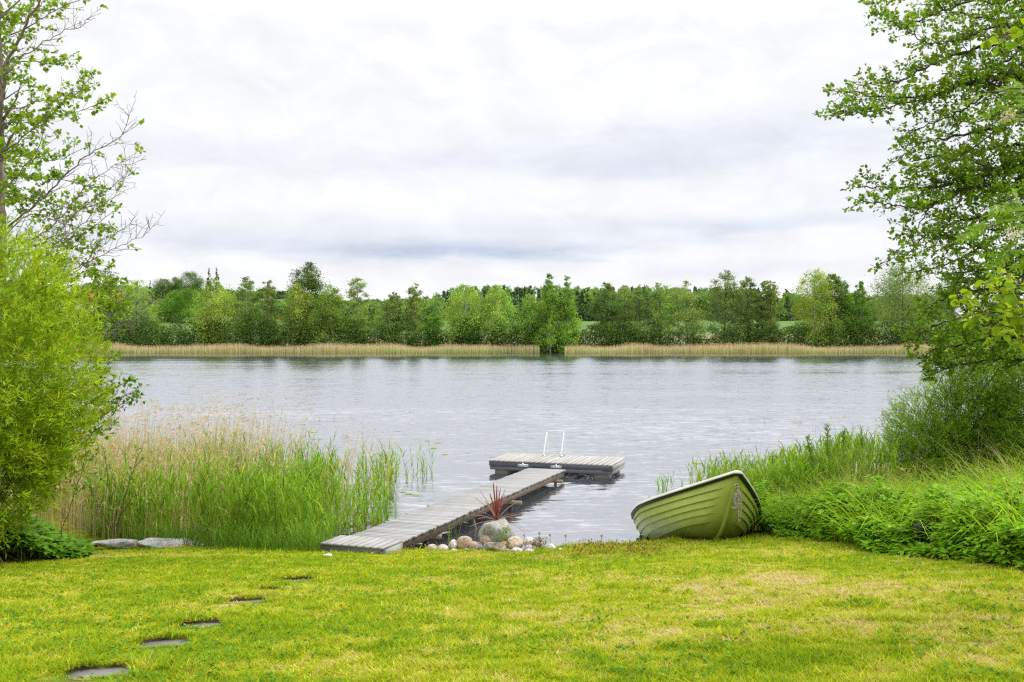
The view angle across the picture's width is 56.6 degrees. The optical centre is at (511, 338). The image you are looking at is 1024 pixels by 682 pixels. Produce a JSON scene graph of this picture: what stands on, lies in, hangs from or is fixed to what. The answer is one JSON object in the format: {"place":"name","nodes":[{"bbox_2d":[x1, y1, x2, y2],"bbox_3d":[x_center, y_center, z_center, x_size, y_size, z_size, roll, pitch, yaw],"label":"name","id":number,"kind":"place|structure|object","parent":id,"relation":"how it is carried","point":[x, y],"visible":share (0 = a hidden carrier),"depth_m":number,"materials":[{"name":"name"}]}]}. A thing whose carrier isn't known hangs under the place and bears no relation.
{"place":"outdoors","nodes":[
{"label":"outdoors","id":0,"kind":"place"},
{"bbox_2d":[13,296,997,352],"bbox_3d":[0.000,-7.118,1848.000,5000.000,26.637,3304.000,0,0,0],"label":"bank","id":1,"kind":"structure","parent":0,"point":[585,324],"depth_m":325.76,"materials":[{"name":"green plant"}]},
{"bbox_2d":[66,291,121,314],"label":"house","id":2,"kind":"structure","parent":1,"relation":"on","point":[95,302],"depth_m":325.83,"materials":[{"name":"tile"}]},
{"bbox_2d":[83,268,122,334],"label":"alder tree","id":3,"kind":"object","parent":1,"relation":"on","point":[111,285],"visible":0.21,"depth_m":216.03,"materials":[{"name":"green plant"}]},
{"bbox_2d":[105,278,163,345],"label":"willow tree","id":4,"kind":"object","parent":1,"relation":"on","point":[139,293],"visible":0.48,"depth_m":212.08,"materials":[{"name":"green plant"}]},
{"bbox_2d":[147,280,154,304],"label":"spruce tree","id":5,"kind":"object","parent":1,"relation":"on","point":[150,292],"visible":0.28,"depth_m":379.94,"materials":[{"name":"green plant"}]},
{"bbox_2d":[150,278,173,298],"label":"birch tree","id":6,"kind":"object","parent":1,"relation":"on","point":[164,282],"visible":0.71,"depth_m":379.26,"materials":[{"name":"green plant"}]},
{"bbox_2d":[150,297,182,320],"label":"maple tree","id":7,"kind":"object","parent":1,"relation":"on","point":[167,311],"visible":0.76,"depth_m":298.26,"materials":[{"name":"green plant"}]},
{"bbox_2d":[161,289,186,319],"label":"maple tree","id":8,"kind":"object","parent":1,"relation":"on","point":[170,296],"visible":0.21,"depth_m":305.11,"materials":[{"name":"green plant"}]},
{"bbox_2d":[167,276,185,295],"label":"birch tree","id":9,"kind":"object","parent":1,"relation":"on","point":[176,283],"visible":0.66,"depth_m":382.46,"materials":[{"name":"green plant"}]},
{"bbox_2d":[170,286,208,321],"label":"maple tree","id":10,"kind":"object","parent":1,"relation":"on","point":[187,298],"visible":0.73,"depth_m":298.23,"materials":[{"name":"green plant"}]},
{"bbox_2d":[179,270,207,305],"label":"birch tree","id":11,"kind":"object","parent":1,"relation":"on","point":[196,283],"visible":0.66,"depth_m":368.66,"materials":[{"name":"green plant"}]},
{"bbox_2d":[205,268,213,299],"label":"spruce tree","id":12,"kind":"object","parent":1,"relation":"on","point":[209,275],"visible":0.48,"depth_m":371.45,"materials":[{"name":"green plant"}]},
{"bbox_2d":[182,278,249,344],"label":"birch tree","id":13,"kind":"object","parent":1,"relation":"on","point":[220,298],"visible":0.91,"depth_m":210.83,"materials":[{"name":"green plant"}]},
{"bbox_2d":[214,267,221,293],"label":"spruce tree","id":14,"kind":"object","parent":1,"relation":"on","point":[216,288],"visible":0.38,"depth_m":373.81,"materials":[{"name":"green plant"}]},
{"bbox_2d":[224,276,260,342],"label":"birch tree","id":15,"kind":"object","parent":1,"relation":"on","point":[247,285],"visible":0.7,"depth_m":213.51,"materials":[{"name":"green plant"}]},
{"bbox_2d":[253,280,284,345],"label":"birch tree","id":16,"kind":"object","parent":1,"relation":"on","point":[268,303],"visible":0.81,"depth_m":213.43,"materials":[{"name":"green plant"}]},
{"bbox_2d":[272,281,317,346],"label":"birch tree","id":17,"kind":"object","parent":1,"relation":"on","point":[296,308],"visible":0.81,"depth_m":211.03,"materials":[{"name":"green plant"}]},
{"bbox_2d":[287,257,329,338],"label":"birch tree","id":18,"kind":"object","parent":1,"relation":"on","point":[311,283],"visible":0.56,"depth_m":215.27,"materials":[{"name":"green plant"}]},
{"bbox_2d":[303,284,349,346],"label":"birch tree","id":19,"kind":"object","parent":1,"relation":"on","point":[327,298],"visible":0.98,"depth_m":209.22,"materials":[{"name":"green plant"}]},
{"bbox_2d":[339,276,374,344],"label":"birch tree","id":20,"kind":"object","parent":1,"relation":"on","point":[356,301],"visible":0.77,"depth_m":213.48,"materials":[{"name":"green plant"}]},
{"bbox_2d":[375,291,411,343],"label":"alder tree","id":21,"kind":"object","parent":1,"relation":"on","point":[392,315],"visible":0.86,"depth_m":212.28,"materials":[{"name":"green plant"}]},
{"bbox_2d":[403,283,426,346],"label":"birch tree","id":22,"kind":"object","parent":1,"relation":"on","point":[413,310],"visible":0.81,"depth_m":213.80,"materials":[{"name":"green plant"}]},
{"bbox_2d":[425,309,443,345],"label":"young birch","id":23,"kind":"object","parent":1,"relation":"on","point":[433,317],"visible":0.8,"depth_m":211.44,"materials":[{"name":"green plant"}]},
{"bbox_2d":[436,281,492,345],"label":"birch tree","id":24,"kind":"object","parent":1,"relation":"on","point":[457,316],"visible":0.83,"depth_m":211.74,"materials":[{"name":"green plant"}]},
{"bbox_2d":[456,313,485,348],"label":"young birch","id":25,"kind":"object","parent":1,"relation":"on","point":[475,331],"visible":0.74,"depth_m":209.80,"materials":[{"name":"green plant"}]},
{"bbox_2d":[7,282,956,329],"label":"forest","id":26,"kind":"object","parent":1,"relation":"on","point":[587,294],"visible":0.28,"depth_m":436.95,"materials":[{"name":"green plant"}]},
{"bbox_2d":[4,311,993,351],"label":"undergrowth","id":27,"kind":"object","parent":1,"relation":"on","point":[261,337],"visible":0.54,"depth_m":210.28,"materials":[{"name":"green plant"}]},
{"bbox_2d":[479,284,518,346],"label":"birch tree","id":28,"kind":"object","parent":1,"relation":"on","point":[500,295],"visible":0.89,"depth_m":212.17,"materials":[{"name":"green plant"}]},
{"bbox_2d":[511,293,547,344],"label":"birch tree","id":29,"kind":"object","parent":1,"relation":"on","point":[527,318],"visible":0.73,"depth_m":210.07,"materials":[{"name":"green plant"}]},
{"bbox_2d":[532,273,568,352],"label":"birch tree","id":30,"kind":"object","parent":1,"relation":"on","point":[550,340],"visible":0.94,"depth_m":207.17,"materials":[{"name":"green plant"}]},
{"bbox_2d":[553,275,587,352],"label":"birch tree","id":31,"kind":"object","parent":1,"relation":"on","point":[567,307],"visible":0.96,"depth_m":206.49,"materials":[{"name":"green plant"}]},
{"bbox_2d":[588,282,625,346],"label":"alder tree","id":32,"kind":"object","parent":1,"relation":"on","point":[600,304],"visible":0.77,"depth_m":212.07,"materials":[{"name":"green plant"}]},
{"bbox_2d":[614,284,637,342],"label":"alder tree","id":33,"kind":"object","parent":1,"relation":"on","point":[622,289],"visible":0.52,"depth_m":214.45,"materials":[{"name":"green plant"}]},
{"bbox_2d":[617,290,660,343],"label":"alder tree","id":34,"kind":"object","parent":1,"relation":"on","point":[638,313],"visible":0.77,"depth_m":212.23,"materials":[{"name":"green plant"}]},
{"bbox_2d":[642,282,673,345],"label":"alder tree","id":35,"kind":"object","parent":1,"relation":"on","point":[661,299],"visible":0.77,"depth_m":214.00,"materials":[{"name":"green plant"}]},
{"bbox_2d":[659,280,710,344],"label":"alder tree","id":36,"kind":"object","parent":1,"relation":"on","point":[686,315],"visible":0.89,"depth_m":212.58,"materials":[{"name":"green plant"}]},
{"bbox_2d":[699,269,747,342],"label":"alder tree","id":37,"kind":"object","parent":1,"relation":"on","point":[721,293],"visible":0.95,"depth_m":212.50,"materials":[{"name":"green plant"}]},
{"bbox_2d":[731,276,766,340],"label":"alder tree","id":38,"kind":"object","parent":1,"relation":"on","point":[753,295],"visible":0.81,"depth_m":213.43,"materials":[{"name":"green plant"}]},
{"bbox_2d":[753,281,769,339],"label":"alder tree","id":39,"kind":"object","parent":1,"relation":"on","point":[763,284],"visible":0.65,"depth_m":213.46,"materials":[{"name":"green plant"}]},
{"bbox_2d":[754,280,787,344],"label":"alder tree","id":40,"kind":"object","parent":1,"relation":"on","point":[770,313],"visible":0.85,"depth_m":212.10,"materials":[{"name":"green plant"}]},
{"bbox_2d":[786,268,843,346],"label":"birch tree","id":41,"kind":"object","parent":1,"relation":"on","point":[803,303],"visible":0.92,"depth_m":211.62,"materials":[{"name":"green plant"}]},
{"bbox_2d":[819,271,850,342],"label":"birch tree","id":42,"kind":"object","parent":1,"relation":"on","point":[837,290],"visible":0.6,"depth_m":213.53,"materials":[{"name":"green plant"}]},
{"bbox_2d":[834,280,861,346],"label":"birch tree","id":43,"kind":"object","parent":1,"relation":"on","point":[847,304],"visible":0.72,"depth_m":213.25,"materials":[{"name":"green plant"}]},
{"bbox_2d":[848,281,878,340],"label":"birch tree","id":44,"kind":"object","parent":1,"relation":"on","point":[861,301],"visible":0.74,"depth_m":213.61,"materials":[{"name":"green plant"}]},
{"bbox_2d":[863,263,942,343],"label":"willow tree","id":45,"kind":"object","parent":1,"relation":"on","point":[895,286],"visible":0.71,"depth_m":212.31,"materials":[{"name":"green plant"}]},
{"bbox_2d":[933,273,964,338],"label":"willow tree","id":46,"kind":"object","parent":1,"relation":"on","point":[948,315],"visible":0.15,"depth_m":216.18,"materials":[{"name":"green plant"}]},
{"bbox_2d":[975,279,1016,321],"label":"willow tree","id":47,"kind":"object","parent":1,"relation":"on","point":[990,300],"visible":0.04,"depth_m":216.32,"materials":[{"name":"green plant"}]},
{"bbox_2d":[0,455,1023,681],"bbox_3d":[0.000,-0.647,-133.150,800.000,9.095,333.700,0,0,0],"label":"lawn","id":48,"kind":"structure","parent":0,"point":[82,667],"depth_m":6.68,"materials":[{"name":"plant"}]},
{"bbox_2d":[0,509,97,562],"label":"ground elder","id":49,"kind":"object","parent":48,"relation":"on","point":[40,539],"visible":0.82,"depth_m":11.57,"materials":[{"name":"green plant"}]},
{"bbox_2d":[0,209,127,564],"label":"willow shrub","id":50,"kind":"object","parent":48,"relation":"on","point":[35,447],"visible":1,"depth_m":10.66,"materials":[{"name":"green plant"}]},
{"bbox_2d":[0,0,181,505],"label":"alder tree","id":51,"kind":"object","parent":48,"relation":"on","point":[19,197],"visible":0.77,"depth_m":13.73,"materials":[{"name":"green plant"}]},
{"bbox_2d":[62,667,128,679],"bbox_3d":[-2.160,1.789,4.959,0.384,0.060,0.358,0,-6,-14],"label":"stepping stone","id":52,"kind":"object","parent":48,"relation":"on","point":[100,672],"visible":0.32,"depth_m":5.04,"materials":[{"name":"stone"}]},
{"bbox_2d":[61,349,149,536],"bbox_3d":[-5.260,1.482,12.174,1.612,2.708,0.479,0,0,32],"label":"alder sapling","id":53,"kind":"object","parent":48,"relation":"on","point":[130,379],"visible":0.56,"depth_m":12.03,"materials":[{"name":"green plant"}]},
{"bbox_2d":[75,430,150,530],"bbox_3d":[-5.333,1.863,12.781,1.066,1.505,0.451,0,0,0],"label":"alder sapling","id":54,"kind":"object","parent":48,"relation":"on","point":[130,490],"visible":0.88,"depth_m":12.80,"materials":[{"name":"green plant"}]},
{"bbox_2d":[91,539,137,548],"bbox_3d":[-5.621,2.904,13.434,0.624,0.144,0.299,3,-7,-13],"label":"flat rock","id":55,"kind":"object","parent":48,"relation":"on","point":[119,543],"visible":0.93,"depth_m":13.36,"materials":[{"name":"stone"}]},
{"bbox_2d":[136,639,190,647],"bbox_3d":[-2.142,1.919,5.836,0.370,0.060,0.394,0,-6,-14],"label":"stepping stone","id":56,"kind":"object","parent":48,"relation":"on","point":[153,643],"visible":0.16,"depth_m":5.94,"materials":[{"name":"stone"}]},
{"bbox_2d":[136,538,203,548],"bbox_3d":[-4.812,2.930,13.454,0.949,0.216,0.368,6,-3,-23],"label":"flat rock","id":57,"kind":"object","parent":48,"relation":"on","point":[149,543],"visible":0.58,"depth_m":13.33,"materials":[{"name":"stone"}]},
{"bbox_2d":[178,623,220,627],"bbox_3d":[-2.147,2.029,6.574,0.348,0.060,0.388,0,-6,-14],"label":"stepping stone","id":58,"kind":"object","parent":48,"relation":"on","point":[205,624],"visible":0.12,"depth_m":6.68,"materials":[{"name":"stone"}]},
{"bbox_2d":[232,599,264,602],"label":"stepping stone","id":59,"kind":"object","parent":48,"relation":"on","point":[256,600],"visible":0.08,"depth_m":7.93,"materials":[{"name":"stone"}]},
{"bbox_2d":[320,535,402,553],"bbox_3d":[-1.961,2.849,12.801,1.120,0.232,0.532,0,0,21],"label":"landing step","id":60,"kind":"object","parent":48,"relation":"on","point":[341,543],"visible":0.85,"depth_m":12.70,"materials":[{"name":"grey wood"}]},
{"bbox_2d":[427,544,436,550],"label":"round stone","id":61,"kind":"object","parent":48,"relation":"on","point":[430,546],"visible":0.6,"depth_m":12.89,"materials":[{"name":"stone"}]},
{"bbox_2d":[437,544,447,550],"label":"round stone","id":62,"kind":"object","parent":48,"relation":"on","point":[443,546],"visible":0.73,"depth_m":12.88,"materials":[{"name":"stone"}]},
{"bbox_2d":[438,520,462,543],"bbox_3d":[-0.881,2.665,13.174,0.288,0.356,0.324,0,0,44],"label":"grass tuft","id":63,"kind":"object","parent":48,"relation":"on","point":[449,534],"visible":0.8,"depth_m":13.19,"materials":[{"name":"green plant"}]},
{"bbox_2d":[448,539,457,548],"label":"round stone","id":64,"kind":"object","parent":48,"relation":"on","point":[452,544],"visible":0.91,"depth_m":12.98,"materials":[{"name":"stone"}]},
{"bbox_2d":[457,536,472,548],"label":"round stone","id":65,"kind":"object","parent":48,"relation":"on","point":[464,541],"visible":0.78,"depth_m":12.99,"materials":[{"name":"stone"}]},
{"bbox_2d":[469,541,478,550],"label":"round stone","id":66,"kind":"object","parent":48,"relation":"on","point":[473,544],"visible":0.73,"depth_m":12.92,"materials":[{"name":"stone"}]},
{"bbox_2d":[480,535,490,544],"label":"round stone","id":67,"kind":"object","parent":48,"relation":"on","point":[484,539],"visible":0.59,"depth_m":13.08,"materials":[{"name":"stone"}]},
{"bbox_2d":[483,542,506,551],"bbox_3d":[-0.228,2.847,12.980,0.309,0.145,0.272,5,3,-17],"label":"round stone","id":68,"kind":"object","parent":48,"relation":"on","point":[491,546],"visible":0.86,"depth_m":12.89,"materials":[{"name":"stone"}]},
{"bbox_2d":[477,518,514,548],"bbox_3d":[-0.164,2.747,13.275,0.451,0.454,0.528,0,0,45],"label":"boulder","id":69,"kind":"object","parent":48,"relation":"on","point":[491,529],"visible":0.6,"depth_m":13.08,"materials":[{"name":"stone"}]},
{"bbox_2d":[469,483,527,533],"bbox_3d":[-0.185,2.704,13.640,0.917,1.273,0.937,0,0,0],"label":"cordyline","id":70,"kind":"object","parent":48,"relation":"on","point":[497,507],"visible":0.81,"depth_m":13.61,"materials":[{"name":"red plant"}]},
{"bbox_2d":[499,527,511,542],"bbox_3d":[-0.086,2.659,12.920,0.176,0.224,0.160,0,0,0],"label":"fern sprig","id":71,"kind":"object","parent":48,"relation":"on","point":[506,529],"visible":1,"depth_m":12.92,"materials":[{"name":"green plant"}]},
{"bbox_2d":[506,536,522,549],"bbox_3d":[0.029,2.810,13.071,0.253,0.186,0.195,0,3,-10],"label":"round stone","id":72,"kind":"object","parent":48,"relation":"on","point":[516,541],"visible":0.84,"depth_m":13.01,"materials":[{"name":"stone"}]},
{"bbox_2d":[510,547,522,551],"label":"round stone","id":73,"kind":"object","parent":48,"relation":"on","point":[514,549],"visible":0.62,"depth_m":12.84,"materials":[{"name":"stone"}]},
{"bbox_2d":[523,537,534,545],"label":"round stone","id":74,"kind":"object","parent":48,"relation":"on","point":[525,543],"visible":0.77,"depth_m":13.04,"materials":[{"name":"stone"}]},
{"bbox_2d":[526,535,548,548],"bbox_3d":[0.370,2.779,12.959,0.358,0.179,0.287,0,0,0],"label":"heather plant","id":75,"kind":"object","parent":48,"relation":"on","point":[539,541],"visible":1,"depth_m":12.94,"materials":[{"name":"brown plant"}]},
{"bbox_2d":[547,544,555,549],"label":"round stone","id":76,"kind":"object","parent":48,"relation":"on","point":[551,546],"visible":0.68,"depth_m":12.90,"materials":[{"name":"stone"}]},
{"bbox_2d":[556,538,670,556],"bbox_3d":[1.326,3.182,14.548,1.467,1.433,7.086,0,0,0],"label":"stonecrop","id":77,"kind":"object","parent":48,"relation":"on","point":[585,544],"visible":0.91,"depth_m":12.10,"materials":[{"name":"green plant"}]},
{"bbox_2d":[631,470,761,540],"bbox_3d":[2.806,2.595,13.985,1.851,0.874,3.460,6,-16,-2],"label":"rowing boat","id":78,"kind":"object","parent":48,"relation":"on","point":[718,507],"visible":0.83,"depth_m":13.06,"materials":[{"name":"plastic"}]},
{"bbox_2d":[803,433,818,487],"bbox_3d":[5.226,2.257,16.610,0.305,1.216,0.279,0,0,0],"label":"willow shoot","id":79,"kind":"object","parent":48,"relation":"on","point":[810,448],"visible":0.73,"depth_m":16.59,"materials":[{"name":"green plant"}]},
{"bbox_2d":[820,423,832,479],"bbox_3d":[5.633,2.174,17.002,0.266,1.332,0.234,0,0,0],"label":"willow shoot","id":80,"kind":"object","parent":48,"relation":"on","point":[827,435],"visible":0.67,"depth_m":17.00,"materials":[{"name":"green plant"}]},
{"bbox_2d":[836,429,847,481],"bbox_3d":[5.981,2.214,17.197,0.268,1.210,0.242,0,0,0],"label":"willow shoot","id":81,"kind":"object","parent":48,"relation":"on","point":[843,439],"visible":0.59,"depth_m":17.19,"materials":[{"name":"green plant"}]},
{"bbox_2d":[857,431,868,481],"bbox_3d":[6.477,2.254,17.598,0.286,1.089,0.262,0,0,0],"label":"willow shoot","id":82,"kind":"object","parent":48,"relation":"on","point":[861,441],"visible":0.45,"depth_m":17.59,"materials":[{"name":"green plant"}]},
{"bbox_2d":[753,474,1023,567],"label":"ground elder","id":83,"kind":"object","parent":48,"relation":"on","point":[873,539],"visible":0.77,"depth_m":10.20,"materials":[{"name":"green plant"}]},
{"bbox_2d":[812,0,1023,386],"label":"alder tree","id":84,"kind":"object","parent":48,"relation":"on","point":[967,79],"visible":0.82,"depth_m":14.25,"materials":[{"name":"green plant"}]},
{"bbox_2d":[913,521,927,541],"bbox_3d":[4.247,2.106,9.958,0.209,0.398,0.140,0,0,28],"label":"garden spotlight","id":85,"kind":"object","parent":48,"relation":"on","point":[917,526],"visible":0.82,"depth_m":9.92,"materials":[{"name":"plastic"}]},
{"bbox_2d":[875,318,1023,481],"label":"willow shrub","id":86,"kind":"object","parent":48,"relation":"on","point":[958,425],"visible":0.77,"depth_m":18.52,"materials":[{"name":"green plant"}]},
{"bbox_2d":[948,78,1023,277],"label":"rowan tree","id":87,"kind":"object","parent":48,"relation":"on","point":[1006,220],"visible":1,"depth_m":6.15,"materials":[{"name":"green plant"}]},
{"bbox_2d":[949,18,1023,351],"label":"birch tree","id":88,"kind":"object","parent":48,"relation":"on","point":[1006,295],"visible":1,"depth_m":5.29,"materials":[{"name":"green plant"}]},
{"bbox_2d":[967,350,1023,477],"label":"willow shrub","id":89,"kind":"object","parent":48,"relation":"on","point":[1012,413],"visible":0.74,"depth_m":17.95,"materials":[{"name":"green plant"}]},
{"bbox_2d":[0,0,1023,318],"label":"sky","id":90,"kind":"structure","parent":0,"point":[391,145],"materials":[{"name":"white"}]},
{"bbox_2d":[3,353,1023,550],"bbox_3d":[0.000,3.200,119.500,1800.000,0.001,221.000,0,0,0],"label":"water","id":91,"kind":"structure","parent":0,"point":[650,417],"depth_m":42.89,"materials":[{"name":"grey liquid"}]},
{"bbox_2d":[4,391,411,542],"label":"dry reeds","id":92,"kind":"object","parent":91,"relation":"in","point":[76,508],"visible":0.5,"depth_m":16.49,"materials":[{"name":"beige plant"}]},
{"bbox_2d":[38,426,706,551],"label":"green reeds","id":93,"kind":"object","parent":91,"relation":"in","point":[260,518],"visible":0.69,"depth_m":14.37,"materials":[{"name":"green plant"}]},
{"bbox_2d":[349,468,565,548],"bbox_3d":[-0.537,3.254,17.208,1.079,0.802,8.678,0,-1,18],"label":"gangway","id":94,"kind":"object","parent":91,"relation":"on","point":[413,528],"visible":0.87,"depth_m":15.85,"materials":[{"name":"grey wood"}]},
{"bbox_2d":[12,341,1016,353],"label":"reeds","id":95,"kind":"object","parent":91,"relation":"on","point":[723,348],"visible":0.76,"depth_m":204.21,"materials":[{"name":"beige plant"}]},
{"bbox_2d":[489,432,624,478],"bbox_3d":[1.082,2.942,22.689,2.998,1.258,1.712,0,0,18],"label":"floating dock","id":96,"kind":"object","parent":91,"relation":"on","point":[599,467],"visible":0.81,"depth_m":22.32,"materials":[{"name":"grey wood"}]},
{"bbox_2d":[688,415,904,507],"bbox_3d":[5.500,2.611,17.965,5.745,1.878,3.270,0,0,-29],"label":"green reeds","id":97,"kind":"object","parent":91,"relation":"in","point":[753,473],"visible":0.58,"depth_m":17.00,"materials":[{"name":"green plant"}]},
{"bbox_2d":[747,427,1023,564],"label":"tall grass","id":98,"kind":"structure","parent":0,"point":[960,483],"depth_m":11.77,"materials":[{"name":"green plant"}]}
]}

